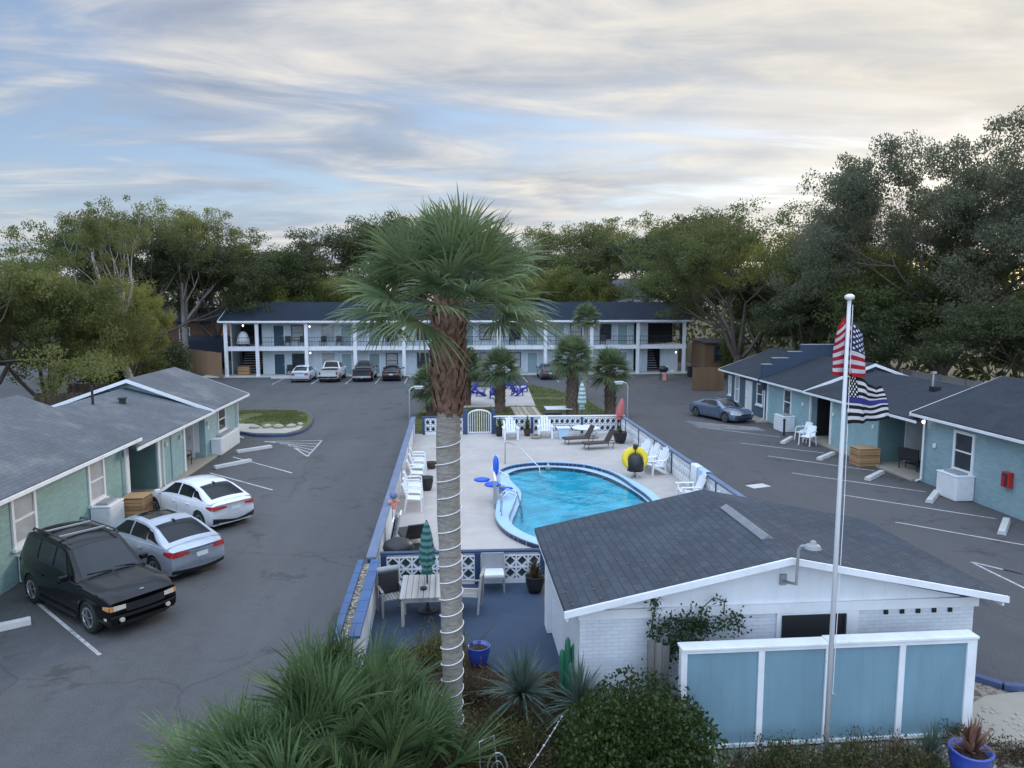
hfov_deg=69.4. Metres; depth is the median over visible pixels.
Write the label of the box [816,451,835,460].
wheel stop
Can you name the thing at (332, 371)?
pickup truck
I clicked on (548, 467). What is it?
pool thermometer
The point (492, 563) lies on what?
cushioned chair
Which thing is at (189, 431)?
door
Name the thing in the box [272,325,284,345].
door
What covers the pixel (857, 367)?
flag
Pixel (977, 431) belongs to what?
motel wing
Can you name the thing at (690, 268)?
oak tree
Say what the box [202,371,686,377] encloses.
walkway
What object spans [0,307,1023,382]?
ground
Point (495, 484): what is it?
pool lift
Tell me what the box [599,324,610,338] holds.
window
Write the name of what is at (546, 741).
light string
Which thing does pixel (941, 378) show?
board fence
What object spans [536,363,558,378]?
parked car
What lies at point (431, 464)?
plant pot
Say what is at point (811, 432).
patio chair
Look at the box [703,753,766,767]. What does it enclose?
scrub plant
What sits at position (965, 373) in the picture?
woods
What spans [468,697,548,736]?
scrub plant
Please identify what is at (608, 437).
sun lounger
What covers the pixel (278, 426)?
rock
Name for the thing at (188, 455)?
bench
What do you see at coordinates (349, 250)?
broadleaf tree
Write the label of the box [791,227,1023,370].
oak tree
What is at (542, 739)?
scrub plant
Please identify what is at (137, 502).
wooden crate
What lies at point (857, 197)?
oak tree
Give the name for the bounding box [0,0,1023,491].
sky
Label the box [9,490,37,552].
window
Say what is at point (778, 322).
oak tree
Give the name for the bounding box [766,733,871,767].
scrub plant
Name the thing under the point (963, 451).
window
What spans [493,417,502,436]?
plant pot
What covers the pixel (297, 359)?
window
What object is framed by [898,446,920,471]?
bench
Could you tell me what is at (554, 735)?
scrub plant
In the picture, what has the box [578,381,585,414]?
closed umbrella
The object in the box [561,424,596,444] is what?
sun lounger
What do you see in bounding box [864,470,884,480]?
wheel stop
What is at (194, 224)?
broadleaf tree
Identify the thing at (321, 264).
broadleaf tree
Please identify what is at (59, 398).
board fence
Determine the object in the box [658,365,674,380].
barbecue grill
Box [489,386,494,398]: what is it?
adirondack chair
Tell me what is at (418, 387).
lamp post
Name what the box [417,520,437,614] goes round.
closed umbrella
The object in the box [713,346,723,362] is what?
window
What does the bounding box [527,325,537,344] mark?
door
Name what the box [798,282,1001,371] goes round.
oak tree
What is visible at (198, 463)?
walkway
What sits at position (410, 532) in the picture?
sun lounger
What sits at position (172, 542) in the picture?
parked car
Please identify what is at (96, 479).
window
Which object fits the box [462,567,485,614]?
slatted chair
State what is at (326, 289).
broadleaf tree
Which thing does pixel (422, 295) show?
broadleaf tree
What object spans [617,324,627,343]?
door
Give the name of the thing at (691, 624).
climbing vine
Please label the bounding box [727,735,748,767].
spike grass
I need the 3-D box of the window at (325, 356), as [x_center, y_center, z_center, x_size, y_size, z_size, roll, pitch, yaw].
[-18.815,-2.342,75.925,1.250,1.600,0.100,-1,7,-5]
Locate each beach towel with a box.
[689,463,702,486]
[696,467,711,488]
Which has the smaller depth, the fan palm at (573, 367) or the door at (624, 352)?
the fan palm at (573, 367)
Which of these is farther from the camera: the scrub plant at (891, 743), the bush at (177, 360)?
the bush at (177, 360)
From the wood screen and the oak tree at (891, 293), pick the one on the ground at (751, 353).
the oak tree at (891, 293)
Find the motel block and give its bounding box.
[217,302,692,376]
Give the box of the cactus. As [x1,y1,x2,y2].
[559,637,573,703]
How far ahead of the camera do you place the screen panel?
63.09 m
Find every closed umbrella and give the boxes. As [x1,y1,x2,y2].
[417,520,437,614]
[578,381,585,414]
[616,398,623,430]
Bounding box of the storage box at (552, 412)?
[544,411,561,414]
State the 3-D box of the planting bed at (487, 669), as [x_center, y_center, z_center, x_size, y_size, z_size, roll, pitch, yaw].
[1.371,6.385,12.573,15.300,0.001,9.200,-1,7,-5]
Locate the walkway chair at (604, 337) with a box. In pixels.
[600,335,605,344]
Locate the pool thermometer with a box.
[545,462,550,469]
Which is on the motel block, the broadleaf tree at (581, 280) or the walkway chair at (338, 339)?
the walkway chair at (338, 339)
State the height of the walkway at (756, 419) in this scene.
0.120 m
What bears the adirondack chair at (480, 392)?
on the firepit paving
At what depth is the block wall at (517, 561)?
20.31 m
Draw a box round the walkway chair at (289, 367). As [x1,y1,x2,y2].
[286,365,292,374]
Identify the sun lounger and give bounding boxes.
[394,523,423,539]
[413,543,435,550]
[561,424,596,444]
[581,428,618,449]
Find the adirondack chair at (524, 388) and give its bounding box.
[518,383,527,390]
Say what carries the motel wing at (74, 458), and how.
on the parking lot
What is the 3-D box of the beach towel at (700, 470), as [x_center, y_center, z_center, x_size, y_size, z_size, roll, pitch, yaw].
[7.573,3.821,29.116,0.388,0.936,0.851,-1,7,-5]
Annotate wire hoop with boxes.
[479,735,507,767]
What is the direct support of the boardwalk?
on the lawn at (584, 412)
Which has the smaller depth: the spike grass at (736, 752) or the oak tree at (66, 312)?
the spike grass at (736, 752)
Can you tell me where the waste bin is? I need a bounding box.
[687,366,695,376]
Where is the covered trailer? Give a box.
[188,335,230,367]
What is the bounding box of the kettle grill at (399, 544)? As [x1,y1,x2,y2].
[382,537,413,550]
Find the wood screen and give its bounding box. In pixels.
[646,640,669,702]
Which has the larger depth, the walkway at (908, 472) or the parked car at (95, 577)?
the walkway at (908, 472)
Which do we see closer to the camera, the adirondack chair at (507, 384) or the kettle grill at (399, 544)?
the kettle grill at (399, 544)
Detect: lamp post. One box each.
[408,386,422,421]
[614,381,628,417]
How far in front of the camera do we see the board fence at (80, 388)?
48.25 m
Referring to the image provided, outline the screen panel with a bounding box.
[692,367,723,389]
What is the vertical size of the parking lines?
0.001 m
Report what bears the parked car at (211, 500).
on the parking lot
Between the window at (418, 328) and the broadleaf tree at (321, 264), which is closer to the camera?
the window at (418, 328)
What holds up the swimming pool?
in the pool deck
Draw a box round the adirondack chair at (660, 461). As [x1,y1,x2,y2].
[643,446,669,475]
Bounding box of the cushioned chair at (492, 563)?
[481,552,504,593]
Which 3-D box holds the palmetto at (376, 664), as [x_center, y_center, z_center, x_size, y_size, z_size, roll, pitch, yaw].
[-2.202,5.508,12.742,2.923,2.380,2.933,-1,7,-5]
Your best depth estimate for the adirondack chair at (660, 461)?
33.12 m
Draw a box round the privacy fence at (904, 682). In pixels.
[677,629,979,748]
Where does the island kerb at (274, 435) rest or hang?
on the parking lot
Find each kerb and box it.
[240,408,312,436]
[975,673,1023,691]
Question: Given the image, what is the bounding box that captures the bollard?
[783,419,785,435]
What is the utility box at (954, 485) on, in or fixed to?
on the parking lot
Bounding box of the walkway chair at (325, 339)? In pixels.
[319,336,326,345]
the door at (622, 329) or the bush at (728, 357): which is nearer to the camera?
the bush at (728, 357)
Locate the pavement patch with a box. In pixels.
[745,483,770,487]
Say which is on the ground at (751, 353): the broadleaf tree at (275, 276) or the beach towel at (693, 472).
the broadleaf tree at (275, 276)
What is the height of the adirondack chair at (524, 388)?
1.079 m
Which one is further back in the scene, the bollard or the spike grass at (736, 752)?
the bollard
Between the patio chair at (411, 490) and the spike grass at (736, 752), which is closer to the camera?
the spike grass at (736, 752)
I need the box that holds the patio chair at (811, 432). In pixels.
[798,425,816,446]
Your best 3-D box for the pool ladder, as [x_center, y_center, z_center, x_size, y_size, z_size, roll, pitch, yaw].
[-0.012,4.677,26.470,0.988,1.824,0.569,-2,7,-19]
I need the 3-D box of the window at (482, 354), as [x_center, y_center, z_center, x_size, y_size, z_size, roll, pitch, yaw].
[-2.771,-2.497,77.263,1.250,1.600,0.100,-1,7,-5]
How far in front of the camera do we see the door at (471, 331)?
76.79 m
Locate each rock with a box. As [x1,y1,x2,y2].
[249,425,259,428]
[263,424,271,427]
[273,424,283,427]
[286,423,296,427]
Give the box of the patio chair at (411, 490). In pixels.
[402,476,423,499]
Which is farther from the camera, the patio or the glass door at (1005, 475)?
the glass door at (1005, 475)
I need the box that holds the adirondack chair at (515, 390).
[510,384,522,395]
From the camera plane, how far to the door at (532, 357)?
77.65 m
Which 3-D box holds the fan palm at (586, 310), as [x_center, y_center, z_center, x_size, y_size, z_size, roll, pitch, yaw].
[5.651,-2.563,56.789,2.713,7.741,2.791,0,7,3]
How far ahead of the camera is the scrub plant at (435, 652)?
15.77 m
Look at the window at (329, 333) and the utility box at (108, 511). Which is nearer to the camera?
the utility box at (108, 511)
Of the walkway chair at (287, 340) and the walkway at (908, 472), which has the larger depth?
the walkway chair at (287, 340)
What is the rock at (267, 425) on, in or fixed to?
on the island gravel
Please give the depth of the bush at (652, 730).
11.04 m
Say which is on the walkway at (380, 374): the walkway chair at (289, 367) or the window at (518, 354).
the walkway chair at (289, 367)
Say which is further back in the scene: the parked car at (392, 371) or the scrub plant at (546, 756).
the parked car at (392, 371)
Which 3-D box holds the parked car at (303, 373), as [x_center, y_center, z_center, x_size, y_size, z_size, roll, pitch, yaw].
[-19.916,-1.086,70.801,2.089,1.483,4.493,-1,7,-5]
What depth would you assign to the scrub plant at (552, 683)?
14.40 m
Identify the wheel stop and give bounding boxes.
[0,616,30,631]
[213,459,251,468]
[235,445,271,452]
[780,436,793,443]
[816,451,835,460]
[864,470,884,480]
[925,489,938,503]
[997,517,1010,535]
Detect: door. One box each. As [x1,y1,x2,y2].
[185,424,194,457]
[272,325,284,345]
[274,353,285,373]
[340,325,351,345]
[341,353,352,373]
[368,325,379,344]
[369,353,379,372]
[465,324,473,344]
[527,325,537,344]
[527,352,537,371]
[554,324,564,343]
[616,351,627,370]
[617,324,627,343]
[745,380,752,410]
[903,421,922,461]
[1001,473,1007,486]
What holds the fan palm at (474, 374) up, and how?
on the lawn at (584, 412)
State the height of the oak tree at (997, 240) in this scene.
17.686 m
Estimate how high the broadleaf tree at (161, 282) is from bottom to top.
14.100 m
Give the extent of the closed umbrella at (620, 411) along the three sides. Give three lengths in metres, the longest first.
2.150 x 0.520 x 0.507 m
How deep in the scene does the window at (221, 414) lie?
38.54 m
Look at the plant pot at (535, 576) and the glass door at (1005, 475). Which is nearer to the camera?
the plant pot at (535, 576)
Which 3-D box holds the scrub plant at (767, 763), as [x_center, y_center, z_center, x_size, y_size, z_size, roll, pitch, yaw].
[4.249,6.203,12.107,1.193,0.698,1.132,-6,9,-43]
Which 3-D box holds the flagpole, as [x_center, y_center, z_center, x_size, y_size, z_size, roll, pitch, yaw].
[5.338,2.490,12.104,0.198,7.870,0.152,-1,7,-5]
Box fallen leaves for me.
[550,502,971,604]
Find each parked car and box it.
[19,516,175,633]
[106,508,223,575]
[152,474,253,526]
[291,365,316,381]
[382,364,403,380]
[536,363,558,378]
[689,397,753,422]
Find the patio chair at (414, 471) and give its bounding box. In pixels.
[406,459,424,481]
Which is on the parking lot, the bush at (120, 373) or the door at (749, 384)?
the bush at (120, 373)
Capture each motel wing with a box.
[0,367,249,594]
[718,344,1023,520]
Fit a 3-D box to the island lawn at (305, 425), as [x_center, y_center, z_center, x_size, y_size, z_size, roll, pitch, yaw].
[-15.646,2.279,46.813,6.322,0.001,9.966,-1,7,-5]
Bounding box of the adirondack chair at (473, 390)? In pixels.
[471,382,477,393]
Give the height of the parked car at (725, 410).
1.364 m
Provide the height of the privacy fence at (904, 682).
1.920 m
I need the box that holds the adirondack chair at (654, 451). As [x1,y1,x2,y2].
[644,443,660,471]
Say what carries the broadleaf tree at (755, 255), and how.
on the ground at (751, 353)
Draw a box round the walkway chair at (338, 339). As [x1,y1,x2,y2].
[336,336,341,345]
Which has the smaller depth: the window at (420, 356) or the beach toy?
the beach toy
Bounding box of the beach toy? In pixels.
[387,491,399,508]
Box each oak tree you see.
[0,195,172,378]
[0,238,133,400]
[0,258,168,396]
[613,197,825,362]
[741,275,930,344]
[757,210,1023,367]
[766,105,1023,375]
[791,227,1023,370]
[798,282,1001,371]
[896,167,1023,327]
[902,296,1023,377]
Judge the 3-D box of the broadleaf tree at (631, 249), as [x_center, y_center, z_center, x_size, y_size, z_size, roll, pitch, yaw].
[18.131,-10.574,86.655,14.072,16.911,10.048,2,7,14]
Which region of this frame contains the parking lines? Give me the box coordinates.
[26,377,1023,654]
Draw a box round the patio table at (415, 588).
[399,574,440,626]
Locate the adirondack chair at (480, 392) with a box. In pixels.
[475,386,486,396]
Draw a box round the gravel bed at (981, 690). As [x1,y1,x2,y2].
[701,682,1023,767]
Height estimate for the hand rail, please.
1.412 m
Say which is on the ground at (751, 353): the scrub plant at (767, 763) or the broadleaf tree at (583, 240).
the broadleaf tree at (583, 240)
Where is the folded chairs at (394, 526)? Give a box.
[388,510,401,539]
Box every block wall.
[366,417,415,566]
[380,548,544,583]
[422,416,463,434]
[493,415,624,433]
[620,415,744,496]
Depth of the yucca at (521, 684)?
13.46 m
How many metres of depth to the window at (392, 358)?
76.41 m
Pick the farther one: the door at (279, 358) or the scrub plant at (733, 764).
the door at (279, 358)
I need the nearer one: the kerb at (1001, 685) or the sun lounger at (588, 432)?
the kerb at (1001, 685)
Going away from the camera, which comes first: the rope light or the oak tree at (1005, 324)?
the rope light
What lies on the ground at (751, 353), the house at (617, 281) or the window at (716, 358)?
the house at (617, 281)
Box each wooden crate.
[122,492,152,517]
[237,366,250,374]
[849,445,880,466]
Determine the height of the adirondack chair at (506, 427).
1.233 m
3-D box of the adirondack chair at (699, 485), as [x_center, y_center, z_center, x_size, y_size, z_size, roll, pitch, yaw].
[6.932,3.986,28.525,1.077,1.233,0.932,-1,7,-5]
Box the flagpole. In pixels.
[823,294,854,761]
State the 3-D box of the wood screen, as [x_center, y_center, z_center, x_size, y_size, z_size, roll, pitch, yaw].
[2.614,5.408,13.293,0.395,1.700,0.040,-1,7,-5]
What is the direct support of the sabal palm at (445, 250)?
on the planting bed at (487, 669)
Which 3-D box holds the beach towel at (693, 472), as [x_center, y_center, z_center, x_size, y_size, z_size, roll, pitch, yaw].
[7.500,3.749,29.960,0.386,0.986,0.800,-1,7,-5]
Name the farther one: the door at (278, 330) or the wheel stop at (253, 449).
the door at (278, 330)
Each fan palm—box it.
[405,364,435,415]
[464,345,485,405]
[474,344,522,412]
[546,330,598,414]
[570,302,602,399]
[583,346,634,414]
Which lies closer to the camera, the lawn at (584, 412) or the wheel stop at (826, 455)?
the wheel stop at (826, 455)
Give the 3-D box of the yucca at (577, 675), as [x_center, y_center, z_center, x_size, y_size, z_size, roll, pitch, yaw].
[1.206,5.546,13.245,1.839,1.576,1.814,-1,7,-5]
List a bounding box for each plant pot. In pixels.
[420,475,432,490]
[427,461,435,468]
[467,640,489,667]
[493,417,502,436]
[523,416,530,435]
[524,558,544,593]
[530,434,541,438]
[613,426,626,443]
[943,715,999,767]
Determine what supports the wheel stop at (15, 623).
on the parking lot
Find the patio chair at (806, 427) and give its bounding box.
[794,421,812,441]
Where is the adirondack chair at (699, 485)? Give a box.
[675,471,706,494]
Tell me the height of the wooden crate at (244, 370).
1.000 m
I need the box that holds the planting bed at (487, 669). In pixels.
[176,643,703,767]
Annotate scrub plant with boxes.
[397,615,494,670]
[429,657,511,713]
[435,733,499,767]
[441,697,539,767]
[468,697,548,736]
[473,709,562,767]
[483,725,568,767]
[514,750,579,767]
[524,705,577,758]
[530,671,573,711]
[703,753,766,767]
[725,732,807,767]
[757,729,819,767]
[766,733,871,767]
[796,724,905,767]
[846,725,944,767]
[883,735,952,767]
[936,714,995,747]
[980,729,1023,767]
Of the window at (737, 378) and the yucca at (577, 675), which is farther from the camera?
the window at (737, 378)
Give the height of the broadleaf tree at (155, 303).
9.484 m
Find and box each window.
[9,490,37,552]
[86,458,108,508]
[179,327,189,339]
[217,407,227,433]
[291,325,303,340]
[292,354,304,368]
[321,325,333,340]
[322,353,334,366]
[386,353,397,364]
[417,328,427,339]
[417,353,428,367]
[479,325,490,339]
[479,352,490,367]
[509,324,520,339]
[510,352,520,367]
[570,324,581,337]
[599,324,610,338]
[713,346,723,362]
[727,375,731,395]
[734,375,739,402]
[755,383,763,407]
[775,610,858,637]
[783,388,791,413]
[949,429,975,474]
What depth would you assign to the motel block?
76.29 m
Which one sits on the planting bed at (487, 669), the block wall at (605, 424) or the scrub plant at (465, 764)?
the scrub plant at (465, 764)
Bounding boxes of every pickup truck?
[318,361,345,381]
[352,360,377,380]
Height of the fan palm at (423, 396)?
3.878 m
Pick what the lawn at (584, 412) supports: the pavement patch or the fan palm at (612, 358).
the fan palm at (612, 358)
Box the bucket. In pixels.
[556,426,569,439]
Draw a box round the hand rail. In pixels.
[505,442,541,478]
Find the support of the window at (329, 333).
in the motel block
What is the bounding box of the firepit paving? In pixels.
[464,386,535,407]
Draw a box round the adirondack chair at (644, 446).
[624,439,650,451]
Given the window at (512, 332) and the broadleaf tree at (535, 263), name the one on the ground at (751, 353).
the broadleaf tree at (535, 263)
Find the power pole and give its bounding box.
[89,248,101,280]
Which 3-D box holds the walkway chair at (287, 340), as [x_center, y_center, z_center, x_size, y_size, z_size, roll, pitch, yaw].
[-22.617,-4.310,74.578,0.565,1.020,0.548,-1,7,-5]
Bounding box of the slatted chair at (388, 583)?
[375,565,405,618]
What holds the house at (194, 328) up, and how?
on the ground at (751, 353)
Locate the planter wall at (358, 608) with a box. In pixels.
[331,559,379,672]
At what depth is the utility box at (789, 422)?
43.30 m
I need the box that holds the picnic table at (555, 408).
[544,406,571,410]
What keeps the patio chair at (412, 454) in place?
on the pool deck
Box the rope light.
[435,430,463,727]
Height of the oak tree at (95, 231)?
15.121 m
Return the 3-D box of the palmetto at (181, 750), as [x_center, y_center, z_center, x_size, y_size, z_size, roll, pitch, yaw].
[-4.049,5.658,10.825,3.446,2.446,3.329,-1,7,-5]
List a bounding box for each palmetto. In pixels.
[125,670,327,767]
[179,695,410,767]
[184,641,471,767]
[229,606,444,759]
[275,708,429,767]
[293,671,520,767]
[314,642,465,763]
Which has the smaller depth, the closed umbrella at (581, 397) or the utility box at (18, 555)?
the utility box at (18, 555)
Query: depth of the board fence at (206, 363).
74.95 m
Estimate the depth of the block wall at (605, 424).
42.94 m
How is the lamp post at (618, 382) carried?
on the parking lot
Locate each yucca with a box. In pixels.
[471,640,570,734]
[535,650,612,733]
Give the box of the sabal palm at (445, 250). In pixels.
[320,186,579,739]
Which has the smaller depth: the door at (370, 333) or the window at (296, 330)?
the window at (296, 330)
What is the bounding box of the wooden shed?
[688,338,747,375]
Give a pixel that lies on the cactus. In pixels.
(566, 654)
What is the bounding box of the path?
[972,692,1023,742]
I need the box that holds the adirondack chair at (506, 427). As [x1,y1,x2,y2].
[501,416,519,439]
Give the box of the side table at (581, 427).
[572,425,599,437]
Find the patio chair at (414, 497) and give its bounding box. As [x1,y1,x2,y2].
[401,482,423,512]
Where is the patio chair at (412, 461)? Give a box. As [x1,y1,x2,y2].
[408,453,426,474]
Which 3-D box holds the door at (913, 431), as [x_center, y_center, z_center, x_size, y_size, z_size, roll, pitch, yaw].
[19.127,2.621,35.070,1.060,2.130,0.110,-1,7,-5]
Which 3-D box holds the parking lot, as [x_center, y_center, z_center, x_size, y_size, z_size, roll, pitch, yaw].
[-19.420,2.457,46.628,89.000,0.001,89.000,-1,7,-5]
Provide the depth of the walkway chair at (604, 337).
77.44 m
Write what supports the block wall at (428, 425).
on the pool deck
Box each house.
[142,308,231,361]
[535,489,1009,718]
[599,279,657,301]
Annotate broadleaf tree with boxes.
[16,228,225,309]
[37,209,273,340]
[93,278,177,376]
[128,240,289,368]
[131,201,253,372]
[214,227,335,301]
[219,271,351,307]
[254,243,365,298]
[265,210,422,299]
[288,273,396,301]
[367,251,516,301]
[395,233,574,301]
[470,218,637,301]
[510,264,617,301]
[517,216,642,278]
[533,210,740,305]
[572,207,765,361]
[605,220,722,341]
[676,265,780,353]
[711,228,936,350]
[772,282,926,355]
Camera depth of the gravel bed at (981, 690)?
12.88 m
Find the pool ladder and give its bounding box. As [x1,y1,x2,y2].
[500,488,523,522]
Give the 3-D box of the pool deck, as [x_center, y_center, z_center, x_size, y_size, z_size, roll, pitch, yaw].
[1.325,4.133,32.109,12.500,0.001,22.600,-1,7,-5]
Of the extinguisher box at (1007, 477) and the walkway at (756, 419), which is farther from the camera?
the walkway at (756, 419)
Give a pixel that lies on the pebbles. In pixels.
(1005, 720)
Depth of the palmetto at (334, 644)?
13.26 m
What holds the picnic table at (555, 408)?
on the lawn at (584, 412)
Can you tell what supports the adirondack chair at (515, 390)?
on the firepit paving
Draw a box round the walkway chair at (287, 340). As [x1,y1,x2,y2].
[284,336,290,345]
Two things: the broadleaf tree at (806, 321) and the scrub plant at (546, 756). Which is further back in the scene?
the broadleaf tree at (806, 321)
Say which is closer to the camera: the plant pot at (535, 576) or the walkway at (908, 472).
the plant pot at (535, 576)
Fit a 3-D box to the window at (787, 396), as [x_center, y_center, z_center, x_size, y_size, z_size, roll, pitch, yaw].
[16.460,1.131,44.254,0.160,1.660,1.120,-1,7,-5]
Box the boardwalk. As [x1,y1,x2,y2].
[511,406,540,414]
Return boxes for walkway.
[131,454,217,491]
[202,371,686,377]
[750,415,769,422]
[801,436,919,480]
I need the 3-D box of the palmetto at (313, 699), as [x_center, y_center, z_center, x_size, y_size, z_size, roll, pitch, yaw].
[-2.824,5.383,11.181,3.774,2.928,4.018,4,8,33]
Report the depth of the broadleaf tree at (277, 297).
83.30 m
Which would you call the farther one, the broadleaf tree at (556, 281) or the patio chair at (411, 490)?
the broadleaf tree at (556, 281)
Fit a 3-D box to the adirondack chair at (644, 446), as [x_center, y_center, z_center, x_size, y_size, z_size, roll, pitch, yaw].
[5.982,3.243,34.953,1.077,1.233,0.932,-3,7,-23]
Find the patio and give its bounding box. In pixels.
[364,583,558,671]
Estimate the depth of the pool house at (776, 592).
13.95 m
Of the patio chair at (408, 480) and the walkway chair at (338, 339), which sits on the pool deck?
the patio chair at (408, 480)
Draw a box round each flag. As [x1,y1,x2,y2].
[832,318,864,376]
[847,374,888,423]
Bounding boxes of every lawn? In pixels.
[239,409,311,433]
[415,384,614,433]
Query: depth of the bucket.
41.12 m
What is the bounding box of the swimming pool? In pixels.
[495,462,659,547]
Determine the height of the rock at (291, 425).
0.224 m
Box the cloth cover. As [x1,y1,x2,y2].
[237,331,249,345]
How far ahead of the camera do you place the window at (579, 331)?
77.71 m
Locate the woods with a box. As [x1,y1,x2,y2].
[1,271,1023,381]
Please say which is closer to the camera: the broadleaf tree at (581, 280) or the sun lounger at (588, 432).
the sun lounger at (588, 432)
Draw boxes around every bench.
[186,450,191,463]
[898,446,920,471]
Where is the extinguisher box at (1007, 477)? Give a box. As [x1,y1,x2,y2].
[1000,471,1013,487]
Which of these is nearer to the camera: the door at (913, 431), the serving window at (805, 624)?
the serving window at (805, 624)
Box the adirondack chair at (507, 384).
[505,379,516,389]
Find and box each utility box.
[16,554,21,581]
[90,498,124,526]
[210,428,239,455]
[774,413,795,431]
[936,469,975,500]
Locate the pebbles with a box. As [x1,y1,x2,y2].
[708,704,1023,767]
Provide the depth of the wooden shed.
74.32 m
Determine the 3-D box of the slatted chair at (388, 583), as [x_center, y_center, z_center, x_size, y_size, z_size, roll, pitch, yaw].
[-3.035,5.159,18.475,0.620,1.096,0.670,-3,7,-25]
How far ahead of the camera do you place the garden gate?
42.72 m
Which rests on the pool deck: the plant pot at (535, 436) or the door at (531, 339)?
the plant pot at (535, 436)
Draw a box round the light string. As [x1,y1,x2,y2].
[529,716,562,767]
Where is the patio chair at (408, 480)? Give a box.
[403,471,422,497]
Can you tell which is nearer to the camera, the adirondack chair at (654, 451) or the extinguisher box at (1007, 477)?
the extinguisher box at (1007, 477)
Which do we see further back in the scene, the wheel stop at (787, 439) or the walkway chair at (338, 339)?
the walkway chair at (338, 339)
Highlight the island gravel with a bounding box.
[237,419,302,432]
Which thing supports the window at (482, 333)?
in the motel block
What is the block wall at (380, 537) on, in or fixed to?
on the pool deck
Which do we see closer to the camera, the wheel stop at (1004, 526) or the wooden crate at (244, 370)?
the wheel stop at (1004, 526)
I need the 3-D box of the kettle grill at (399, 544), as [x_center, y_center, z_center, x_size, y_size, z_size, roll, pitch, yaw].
[-3.202,4.881,20.902,0.900,1.103,0.900,-1,7,-5]
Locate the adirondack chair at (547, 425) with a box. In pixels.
[537,415,553,438]
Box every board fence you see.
[33,392,84,405]
[67,383,108,392]
[189,349,221,377]
[901,369,982,386]
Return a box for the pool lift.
[474,455,512,508]
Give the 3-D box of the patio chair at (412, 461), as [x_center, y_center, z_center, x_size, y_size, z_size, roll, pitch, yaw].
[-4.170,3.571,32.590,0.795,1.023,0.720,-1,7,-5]
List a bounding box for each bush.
[64,348,135,392]
[129,333,171,376]
[152,337,192,370]
[548,665,729,767]
[718,319,746,366]
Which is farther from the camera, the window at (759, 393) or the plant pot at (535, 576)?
the window at (759, 393)
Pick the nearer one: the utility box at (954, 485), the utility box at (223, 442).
the utility box at (954, 485)
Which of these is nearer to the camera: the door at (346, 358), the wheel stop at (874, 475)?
the wheel stop at (874, 475)
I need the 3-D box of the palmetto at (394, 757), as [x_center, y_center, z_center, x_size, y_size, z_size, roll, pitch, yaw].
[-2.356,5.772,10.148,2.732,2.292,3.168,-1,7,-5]
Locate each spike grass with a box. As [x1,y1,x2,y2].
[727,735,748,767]
[900,716,958,765]
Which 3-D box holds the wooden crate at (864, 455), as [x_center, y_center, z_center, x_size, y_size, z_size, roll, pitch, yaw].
[16.589,3.394,34.829,1.047,0.850,0.860,-1,7,-5]
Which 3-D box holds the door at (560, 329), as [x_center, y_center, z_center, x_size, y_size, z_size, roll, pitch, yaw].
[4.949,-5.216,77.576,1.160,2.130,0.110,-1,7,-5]
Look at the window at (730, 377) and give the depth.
53.36 m
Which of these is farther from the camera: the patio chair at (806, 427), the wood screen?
the patio chair at (806, 427)
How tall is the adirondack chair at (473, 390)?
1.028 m
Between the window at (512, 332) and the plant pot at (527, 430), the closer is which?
the plant pot at (527, 430)
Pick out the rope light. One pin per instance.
(450, 566)
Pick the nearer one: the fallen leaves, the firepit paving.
the fallen leaves
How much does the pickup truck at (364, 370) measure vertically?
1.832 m
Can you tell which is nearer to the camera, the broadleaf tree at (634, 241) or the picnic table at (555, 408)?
the picnic table at (555, 408)
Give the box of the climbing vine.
[641,593,751,672]
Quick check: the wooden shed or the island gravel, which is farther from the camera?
the wooden shed
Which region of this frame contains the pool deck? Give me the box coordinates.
[390,433,692,549]
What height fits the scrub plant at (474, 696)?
0.875 m
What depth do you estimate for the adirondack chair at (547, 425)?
42.07 m
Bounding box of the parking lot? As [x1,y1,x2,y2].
[0,362,1023,767]
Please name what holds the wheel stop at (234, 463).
on the parking lot
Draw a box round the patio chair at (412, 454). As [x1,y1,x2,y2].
[409,447,426,470]
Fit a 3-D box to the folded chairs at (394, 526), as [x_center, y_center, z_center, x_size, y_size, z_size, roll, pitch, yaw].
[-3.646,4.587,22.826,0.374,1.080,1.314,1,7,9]
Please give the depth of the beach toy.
24.40 m
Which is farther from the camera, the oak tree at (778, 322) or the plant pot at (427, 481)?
the oak tree at (778, 322)
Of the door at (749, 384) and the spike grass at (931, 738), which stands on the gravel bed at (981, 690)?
the spike grass at (931, 738)
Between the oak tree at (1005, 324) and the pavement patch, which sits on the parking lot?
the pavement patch
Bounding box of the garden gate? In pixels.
[464,409,494,433]
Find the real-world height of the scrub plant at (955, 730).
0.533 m
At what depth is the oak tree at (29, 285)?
41.12 m

